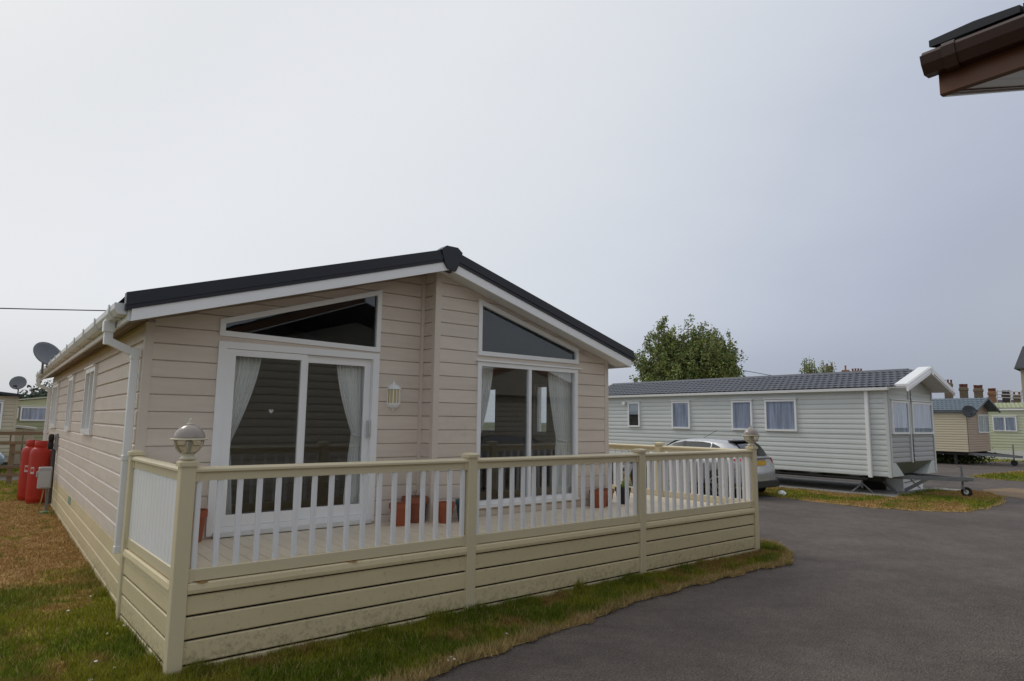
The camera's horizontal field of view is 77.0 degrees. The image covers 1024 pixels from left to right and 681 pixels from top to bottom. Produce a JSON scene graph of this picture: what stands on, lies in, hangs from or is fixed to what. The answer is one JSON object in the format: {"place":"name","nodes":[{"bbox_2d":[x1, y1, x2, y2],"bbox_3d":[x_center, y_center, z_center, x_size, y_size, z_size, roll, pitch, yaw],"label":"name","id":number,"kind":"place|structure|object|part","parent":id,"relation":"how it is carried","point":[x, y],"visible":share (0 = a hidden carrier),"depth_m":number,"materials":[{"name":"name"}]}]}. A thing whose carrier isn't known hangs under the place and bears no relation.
{"place":"outdoors","nodes":[
{"label":"outdoors","id":0,"kind":"place"},
{"bbox_2d":[8,425,36,463],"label":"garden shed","id":1,"kind":"structure","parent":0,"point":[17,457],"depth_m":24.48,"materials":[{"name":"beige wood"}]},
{"bbox_2d":[0,308,105,310],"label":"overhead wire","id":2,"kind":"object","parent":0,"point":[52,309],"visible":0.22,"depth_m":20.46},
{"bbox_2d":[0,479,794,680],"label":"lawn","id":3,"kind":"structure","parent":0,"point":[72,570],"depth_m":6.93,"materials":[{"name":"plant"}]},
{"bbox_2d":[0,431,47,482],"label":"post and rail fence","id":4,"kind":"object","parent":3,"relation":"on","point":[9,467],"visible":0.2,"depth_m":17.25,"materials":[{"name":"brown wood"}]},
{"bbox_2d":[17,440,39,500],"bbox_3d":[-10.435,2.796,13.944,0.372,1.275,0.372,-5,-9,39],"label":"gas cylinder","id":5,"kind":"object","parent":3,"relation":"on","point":[23,470],"visible":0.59,"depth_m":13.77,"materials":[{"name":"red paint"}]},
{"bbox_2d":[25,441,50,502],"bbox_3d":[-9.934,2.748,13.515,0.372,1.275,0.372,5,-9,-33],"label":"gas cylinder","id":6,"kind":"object","parent":3,"relation":"on","point":[40,454],"visible":0.81,"depth_m":13.37,"materials":[{"name":"red paint"}]},
{"bbox_2d":[36,467,52,511],"bbox_3d":[-8.919,2.864,12.227,0.244,0.911,0.214,6,-9,-38],"label":"meter box","id":7,"kind":"object","parent":3,"relation":"on","point":[44,475],"visible":0.94,"depth_m":12.20,"materials":[{"name":"white plastic"}]},
{"bbox_2d":[0,456,1023,680],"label":"road","id":8,"kind":"structure","parent":0,"point":[854,593],"depth_m":6.28,"materials":[{"name":"grey asphalt"}]},
{"bbox_2d":[0,452,4,464],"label":"pale blue car","id":9,"kind":"object","parent":8,"relation":"on","point":[2,457],"visible":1,"depth_m":19.92,"materials":[{"name":"paint"}]},
{"bbox_2d":[16,397,50,440],"bbox_3d":[-22.621,3.955,31.512,3.200,2.322,8.120,6,-9,-38],"label":"static caravan","id":10,"kind":"object","parent":8,"relation":"on","point":[31,412],"visible":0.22,"depth_m":27.96,"materials":[{"name":"beige plastic"}]},
{"bbox_2d":[19,406,49,420],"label":"window","id":11,"kind":"structure","parent":10,"relation":"in","point":[37,413],"depth_m":27.95,"materials":[{"name":"grey glass"}]},
{"bbox_2d":[629,430,778,495],"bbox_3d":[5.120,3.356,17.892,2.040,1.735,4.019,6,-9,-38],"label":"silver car","id":12,"kind":"object","parent":8,"relation":"on","point":[767,476],"visible":0.25,"depth_m":16.64,"materials":[{"name":"paint"}]},
{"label":"front side window","id":13,"kind":"part","parent":12,"relation":"part of","materials":[{"name":"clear glass"}]},
{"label":"rear side window","id":14,"kind":"part","parent":12,"relation":"part of","materials":[{"name":"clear glass"}]},
{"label":"rear window","id":15,"kind":"part","parent":12,"relation":"part of","materials":[{"name":"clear glass"}]},
{"bbox_2d":[623,465,929,497],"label":"slab","id":16,"kind":"structure","parent":8,"relation":"on","point":[822,485],"depth_m":19.29,"materials":[{"name":"concrete"}]},
{"bbox_2d":[608,367,974,495],"bbox_3d":[8.146,2.941,21.862,3.550,3.494,12.600,6,-9,-38],"label":"static caravan","id":17,"kind":"object","parent":16,"relation":"on","point":[874,429],"visible":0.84,"depth_m":18.88,"materials":[{"name":"grey"}]},
{"bbox_2d":[627,401,640,426],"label":"window","id":18,"kind":"structure","parent":17,"relation":"in","point":[634,418],"depth_m":23.86,"materials":[{"name":"white plastic"}]},
{"bbox_2d":[670,400,690,428],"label":"window","id":19,"kind":"structure","parent":17,"relation":"in","point":[680,411],"depth_m":22.23,"materials":[{"name":"white plastic"}]},
{"bbox_2d":[730,399,752,429],"bbox_3d":[7.295,2.352,20.428,0.080,0.975,0.780,6,-9,-38],"label":"window","id":20,"kind":"structure","parent":17,"relation":"in","point":[741,411],"depth_m":20.44,"materials":[{"name":"white plastic"}]},
{"bbox_2d":[764,398,797,430],"bbox_3d":[8.103,2.237,19.429,0.080,0.985,1.060,6,-9,-38],"label":"window","id":21,"kind":"structure","parent":17,"relation":"in","point":[780,415],"depth_m":19.43,"materials":[{"name":"white plastic"}]},
{"bbox_2d":[889,399,910,433],"bbox_3d":[10.587,2.077,17.557,1.180,0.945,0.080,6,-9,-38],"label":"window","id":22,"kind":"structure","parent":17,"relation":"in","point":[900,419],"depth_m":17.57,"materials":[{"name":"white plastic"}]},
{"bbox_2d":[910,400,933,433],"bbox_3d":[11.803,2.214,18.525,1.580,0.945,0.080,6,-9,-38],"label":"window","id":23,"kind":"structure","parent":17,"relation":"in","point":[921,413],"depth_m":18.53,"materials":[{"name":"white plastic"}]},
{"bbox_2d":[886,474,922,491],"bbox_3d":[11.283,4.107,18.700,1.420,0.420,0.738,6,-9,-38],"label":"storage box","id":24,"kind":"object","parent":16,"relation":"on","point":[899,484],"visible":0.34,"depth_m":18.19,"materials":[{"name":"white plastic"}]},
{"bbox_2d":[930,487,960,490],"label":"step slab","id":25,"kind":"structure","parent":8,"relation":"on","point":[946,489],"depth_m":18.56,"materials":[{"name":"grey concrete"}]},
{"bbox_2d":[920,3,1023,96],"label":"neighbour lodge","id":26,"kind":"structure","parent":8,"relation":"on","point":[984,55],"depth_m":2.45,"materials":[{"name":"brown plastic"}]},
{"bbox_2d":[932,397,1022,465],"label":"static caravan","id":27,"kind":"object","parent":8,"relation":"on","point":[957,431],"visible":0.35,"depth_m":32.05,"materials":[{"name":"beige"}]},
{"bbox_2d":[962,405,976,418],"bbox_3d":[22.079,3.467,31.124,0.502,0.663,0.494,5,-8,-31],"label":"satellite dish","id":28,"kind":"object","parent":27,"relation":"attached to","point":[967,411],"visible":1,"depth_m":31.19,"materials":[{"name":"grey metal"}]},
{"bbox_2d":[977,414,989,432],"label":"window","id":29,"kind":"structure","parent":27,"relation":"in","point":[982,419],"depth_m":32.76,"materials":[{"name":"white plastic"}]},
{"bbox_2d":[983,488,1023,498],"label":"bare earth","id":30,"kind":"structure","parent":8,"relation":"on","point":[1014,492],"depth_m":18.33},
{"bbox_2d":[988,402,1023,450],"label":"static caravan","id":31,"kind":"object","parent":8,"relation":"on","point":[1006,424],"visible":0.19,"depth_m":36.62,"materials":[{"name":"green"}]},
{"bbox_2d":[943,450,1023,460],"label":"skirting wall","id":32,"kind":"structure","parent":31,"relation":"attached to","point":[1018,453],"depth_m":36.48,"materials":[{"name":"white plastic"}]},
{"bbox_2d":[992,416,1017,431],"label":"window","id":33,"kind":"structure","parent":31,"relation":"in","point":[1000,423],"depth_m":36.68,"materials":[{"name":"white plastic"}]},
{"bbox_2d":[0,0,1023,422],"label":"sky","id":34,"kind":"structure","parent":0,"point":[788,177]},
{"bbox_2d":[482,422,545,431],"bbox_3d":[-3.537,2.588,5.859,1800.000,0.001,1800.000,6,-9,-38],"label":"ground","id":35,"kind":"structure","parent":0,"point":[488,425],"depth_m":233.33,"materials":[{"name":"grey"}]},
{"bbox_2d":[19,380,52,398],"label":"trees","id":36,"kind":"object","parent":35,"relation":"on","point":[41,393],"visible":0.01,"depth_m":103.56,"materials":[{"name":"green plant"}]},
{"bbox_2d":[36,245,634,604],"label":"lodge","id":37,"kind":"structure","parent":35,"relation":"on","point":[150,372],"depth_m":7.96,"materials":[{"name":"beige"}]},
{"bbox_2d":[33,342,59,373],"bbox_3d":[-8.801,0.330,12.289,0.486,0.615,0.459,2,-7,-14],"label":"satellite dish","id":38,"kind":"object","parent":37,"relation":"attached to","point":[44,352],"visible":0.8,"depth_m":12.28,"materials":[{"name":"grey metal"}]},
{"bbox_2d":[48,433,58,503],"bbox_3d":[-9.308,2.552,12.950,0.160,1.360,0.825,6,-9,-38],"label":"gas regulator","id":39,"kind":"object","parent":37,"relation":"attached to","point":[52,442],"visible":0.86,"depth_m":12.71,"materials":[{"name":"metal"}]},
{"bbox_2d":[49,382,60,427],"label":"window","id":40,"kind":"structure","parent":37,"relation":"in","point":[56,386],"depth_m":14.12,"materials":[{"name":"white plastic"}]},
{"bbox_2d":[64,375,75,430],"bbox_3d":[-7.822,1.108,11.410,0.110,0.964,0.780,6,-9,-38],"label":"window","id":41,"kind":"structure","parent":37,"relation":"in","point":[68,416],"depth_m":11.34,"materials":[{"name":"white plastic"}]},
{"bbox_2d":[80,364,98,434],"bbox_3d":[-6.024,0.851,9.188,0.110,0.964,1.120,6,-9,-38],"label":"window","id":42,"kind":"structure","parent":37,"relation":"in","point":[90,387],"depth_m":9.16,"materials":[{"name":"white plastic"}]},
{"bbox_2d":[225,356,260,514],"bbox_3d":[-2.868,1.043,6.733,0.384,1.800,0.081,6,-9,-38],"label":"curtain","id":43,"kind":"object","parent":37,"relation":"hanging from","point":[246,371],"visible":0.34,"depth_m":6.81,"materials":[{"name":"white fabric"}]},
{"bbox_2d":[205,341,379,537],"bbox_3d":[-2.309,1.054,7.021,1.805,1.955,0.135,6,-9,-38],"label":"patio door","id":44,"kind":"structure","parent":37,"relation":"in","point":[228,351],"depth_m":6.97,"materials":[{"name":"white plastic"}]},
{"bbox_2d":[219,290,382,351],"bbox_3d":[-2.293,-0.313,7.198,1.808,0.761,0.065,6,-9,-38],"label":"window","id":45,"kind":"structure","parent":37,"relation":"in","point":[378,305],"depth_m":7.19,"materials":[{"name":"white plastic"}]},
{"bbox_2d":[337,365,363,503],"bbox_3d":[-1.903,1.152,7.500,0.376,1.800,0.081,6,-9,-38],"label":"curtain","id":46,"kind":"object","parent":37,"relation":"hanging from","point":[350,379],"visible":0.67,"depth_m":7.56,"materials":[{"name":"white fabric"}]},
{"bbox_2d":[386,381,400,410],"bbox_3d":[-1.404,0.658,7.734,0.188,0.370,0.106,6,-9,-38],"label":"wall lantern","id":47,"kind":"object","parent":37,"relation":"attached to","point":[393,395],"depth_m":7.70,"materials":[{"name":"white glass"}]},
{"bbox_2d":[479,366,492,499],"bbox_3d":[-0.406,1.244,8.327,0.374,1.860,0.081,6,-9,-38],"label":"curtain","id":48,"kind":"object","parent":37,"relation":"hanging from","point":[487,373],"visible":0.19,"depth_m":8.45,"materials":[{"name":"white fabric"}]},
{"bbox_2d":[481,387,494,432],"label":"window","id":49,"kind":"structure","parent":37,"relation":"in","point":[492,388],"depth_m":11.84,"materials":[{"name":"black plastic"}]},
{"bbox_2d":[477,299,578,363],"bbox_3d":[0.258,-0.096,8.871,1.799,0.730,0.065,6,-9,-38],"label":"window","id":50,"kind":"structure","parent":37,"relation":"in","point":[482,303],"depth_m":8.70,"materials":[{"name":"black glass"}]},
{"bbox_2d":[476,359,581,507],"bbox_3d":[0.256,1.245,8.692,1.870,1.857,0.100,6,-9,-38],"label":"sliding door","id":51,"kind":"structure","parent":37,"relation":"in","point":[486,363],"depth_m":8.69,"materials":[{"name":"white plastic"}]},
{"bbox_2d":[535,384,546,434],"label":"window","id":52,"kind":"structure","parent":37,"relation":"in","point":[538,431],"depth_m":10.83,"materials":[{"name":"black plastic"}]},
{"bbox_2d":[547,371,570,493],"bbox_3d":[0.678,1.367,9.191,0.454,1.860,0.081,6,-9,-38],"label":"curtain","id":53,"kind":"object","parent":37,"relation":"hanging from","point":[559,385],"visible":0.67,"depth_m":9.24,"materials":[{"name":"white fabric"}]},
{"bbox_2d":[115,442,759,676],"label":"deck","id":54,"kind":"structure","parent":35,"relation":"on","point":[258,593],"depth_m":5.81,"materials":[{"name":"beige plastic"}]},
{"bbox_2d":[170,419,207,459],"bbox_3d":[-2.376,0.726,4.741,0.258,0.302,0.258,6,-9,-38],"label":"globe lamp","id":55,"kind":"object","parent":54,"relation":"on","point":[190,431],"visible":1,"depth_m":4.69,"materials":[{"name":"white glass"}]},
{"bbox_2d":[191,508,207,542],"bbox_3d":[-3.074,1.785,6.197,0.250,0.300,0.250,6,-9,-38],"label":"plant pot","id":56,"kind":"object","parent":54,"relation":"on","point":[203,513],"visible":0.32,"depth_m":6.17,"materials":[{"name":"ceramic"}]},
{"bbox_2d":[389,502,405,525],"bbox_3d":[-1.284,1.977,7.327,0.236,0.245,0.236,6,-9,-38],"label":"plant pot","id":57,"kind":"object","parent":54,"relation":"on","point":[400,513],"visible":0.56,"depth_m":7.24,"materials":[{"name":"ceramic"}]},
{"bbox_2d":[401,490,427,522],"bbox_3d":[-1.152,1.947,7.605,0.310,0.377,0.310,6,-9,-38],"label":"plant pot","id":58,"kind":"object","parent":54,"relation":"on","point":[415,505],"visible":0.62,"depth_m":7.48,"materials":[{"name":"brown ceramic"}]},
{"bbox_2d":[438,501,454,523],"bbox_3d":[-0.784,2.017,7.559,0.220,0.235,0.220,6,-9,-38],"label":"plant pot","id":59,"kind":"object","parent":54,"relation":"on","point":[442,509],"visible":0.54,"depth_m":7.48,"materials":[{"name":"ceramic"}]},
{"bbox_2d":[455,498,459,520],"bbox_3d":[-0.567,2.019,7.722,0.230,0.277,0.230,6,-9,-38],"label":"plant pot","id":60,"kind":"object","parent":54,"relation":"on","point":[457,502],"visible":0.21,"depth_m":7.66,"materials":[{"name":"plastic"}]},
{"bbox_2d":[589,489,607,507],"bbox_3d":[1.228,2.238,9.111,0.270,0.235,0.270,6,-9,-38],"label":"plant pot","id":61,"kind":"object","parent":54,"relation":"on","point":[605,493],"visible":0.58,"depth_m":9.02,"materials":[{"name":"ceramic"}]},
{"bbox_2d":[596,488,613,505],"bbox_3d":[1.349,2.264,9.309,0.260,0.235,0.260,6,-9,-38],"label":"plant pot","id":62,"kind":"object","parent":54,"relation":"on","point":[607,495],"visible":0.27,"depth_m":9.24,"materials":[{"name":"brown ceramic"}]},
{"bbox_2d":[615,480,631,503],"bbox_3d":[1.646,2.240,9.553,0.239,0.351,0.242,3,-8,-21],"label":"plant pot","id":63,"kind":"object","parent":54,"relation":"on","point":[623,492],"visible":0.54,"depth_m":9.46,"materials":[{"name":"plastic"}]},
{"bbox_2d":[742,425,759,445],"bbox_3d":[3.498,1.388,9.418,0.258,0.302,0.258,6,-9,-38],"label":"globe lamp","id":64,"kind":"object","parent":54,"relation":"on","point":[750,432],"visible":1,"depth_m":9.37,"materials":[{"name":"white glass"}]},
{"bbox_2d":[629,315,703,381],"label":"poplar tree","id":65,"kind":"object","parent":35,"relation":"on","point":[666,366],"visible":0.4,"depth_m":58.13,"materials":[{"name":"green plant"}]},
{"bbox_2d":[668,314,714,379],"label":"poplar tree","id":66,"kind":"object","parent":35,"relation":"on","point":[694,339],"visible":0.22,"depth_m":58.95,"materials":[{"name":"green plant"}]},
{"bbox_2d":[682,327,747,379],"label":"poplar tree","id":67,"kind":"object","parent":35,"relation":"on","point":[723,361],"visible":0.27,"depth_m":56.70,"materials":[{"name":"green plant"}]},
{"bbox_2d":[799,358,822,373],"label":"poplar tree","id":68,"kind":"object","parent":35,"relation":"on","point":[813,369],"visible":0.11,"depth_m":76.86,"materials":[{"name":"green plant"}]},
{"bbox_2d":[818,360,835,372],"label":"poplar tree","id":69,"kind":"object","parent":35,"relation":"on","point":[825,368],"visible":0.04,"depth_m":79.24,"materials":[{"name":"green plant"}]},
{"bbox_2d":[1014,346,1023,402],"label":"brick house","id":70,"kind":"structure","parent":35,"relation":"on","point":[1019,365],"depth_m":69.09,"materials":[{"name":"brick"}]},
{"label":"terraced houses","id":71,"kind":"object","parent":35,"relation":"on","visible":0},
{"bbox_2d":[944,380,952,398],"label":"chimney stack","id":72,"kind":"object","parent":71,"relation":"on","point":[948,395],"visible":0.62,"depth_m":81.51,"materials":[{"name":"brick"}]},
{"bbox_2d":[959,384,968,397],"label":"chimney stack","id":73,"kind":"object","parent":71,"relation":"on","point":[963,390],"visible":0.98,"depth_m":81.48,"materials":[{"name":"brick"}]},
{"bbox_2d":[973,385,983,397],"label":"chimney stack","id":74,"kind":"object","parent":71,"relation":"on","point":[978,390],"visible":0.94,"depth_m":80.62,"materials":[{"name":"brick"}]},
{"bbox_2d":[987,388,996,402],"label":"chimney stack","id":75,"kind":"object","parent":71,"relation":"on","point":[991,393],"visible":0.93,"depth_m":79.72,"materials":[{"name":"orange brick"}]},
{"bbox_2d":[1001,390,1009,402],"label":"chimney stack","id":76,"kind":"object","parent":71,"relation":"on","point":[1005,400],"visible":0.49,"depth_m":78.92,"materials":[{"name":"brick"}]},
{"bbox_2d":[996,390,1022,402],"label":"scaffold","id":77,"kind":"object","parent":71,"relation":"on","point":[1010,394],"visible":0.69,"depth_m":77.39,"materials":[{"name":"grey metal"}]},
{"bbox_2d":[1012,392,1020,402],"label":"chimney stack","id":78,"kind":"object","parent":71,"relation":"on","point":[1015,399],"visible":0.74,"depth_m":78.25,"materials":[{"name":"brick"}]},
{"bbox_2d":[623,473,1007,511],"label":"lawn","id":79,"kind":"structure","parent":0,"point":[866,505],"depth_m":15.46,"materials":[{"name":"plant"}]},
{"bbox_2d":[941,458,1023,461],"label":"grass","id":80,"kind":"structure","parent":0,"point":[1007,459],"depth_m":35.27,"materials":[{"name":"green plant"}]},
{"bbox_2d":[967,470,1023,480],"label":"grass","id":81,"kind":"structure","parent":0,"point":[1012,475],"depth_m":23.91,"materials":[{"name":"green plant"}]},
{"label":"lawn","id":82,"kind":"structure","parent":0,"visible":0},
{"bbox_2d":[0,465,19,473],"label":"grass","id":83,"kind":"structure","parent":82,"relation":"on","point":[15,470],"depth_m":20.77,"materials":[{"name":"green plant"}]},
{"bbox_2d":[0,392,23,455],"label":"static caravan","id":84,"kind":"object","parent":83,"relation":"on","point":[9,402],"visible":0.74,"depth_m":21.14,"materials":[{"name":"beige"}]},
{"bbox_2d":[0,400,4,428],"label":"window","id":85,"kind":"structure","parent":84,"relation":"in","point":[2,403],"depth_m":21.01,"materials":[{"name":"white plastic"}]},
{"bbox_2d":[9,376,26,393],"bbox_3d":[-16.477,1.512,21.498,0.442,0.660,0.418,-4,-9,34],"label":"satellite dish","id":86,"kind":"object","parent":84,"relation":"attached to","point":[18,382],"visible":0.99,"depth_m":21.58,"materials":[{"name":"grey metal"}]},
{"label":"lawn","id":87,"kind":"structure","parent":0,"visible":0},
{"bbox_2d":[936,452,965,462],"bbox_3d":[22.038,5.924,32.900,1.945,1.054,2.167,2,-7,-7],"label":"shrub","id":88,"kind":"object","parent":87,"relation":"on","point":[949,457],"visible":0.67,"depth_m":32.56,"materials":[{"name":"green plant"}]},
{"bbox_2d":[937,452,974,462],"bbox_3d":[22.807,6.034,33.093,2.246,1.090,2.130,2,-7,-8],"label":"shrub","id":89,"kind":"object","parent":87,"relation":"on","point":[966,458],"visible":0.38,"depth_m":32.66,"materials":[{"name":"green plant"}]},
{"bbox_2d":[945,452,995,463],"bbox_3d":[23.364,5.989,33.244,2.490,1.172,2.301,3,-8,-18],"label":"shrub","id":90,"kind":"object","parent":87,"relation":"on","point":[969,457],"visible":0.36,"depth_m":32.63,"materials":[{"name":"green plant"}]},
{"bbox_2d":[962,450,995,463],"bbox_3d":[23.828,5.983,33.348,2.397,1.084,2.135,4,-8,-23],"label":"shrub","id":91,"kind":"object","parent":87,"relation":"on","point":[982,457],"visible":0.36,"depth_m":32.95,"materials":[{"name":"green plant"}]}
]}

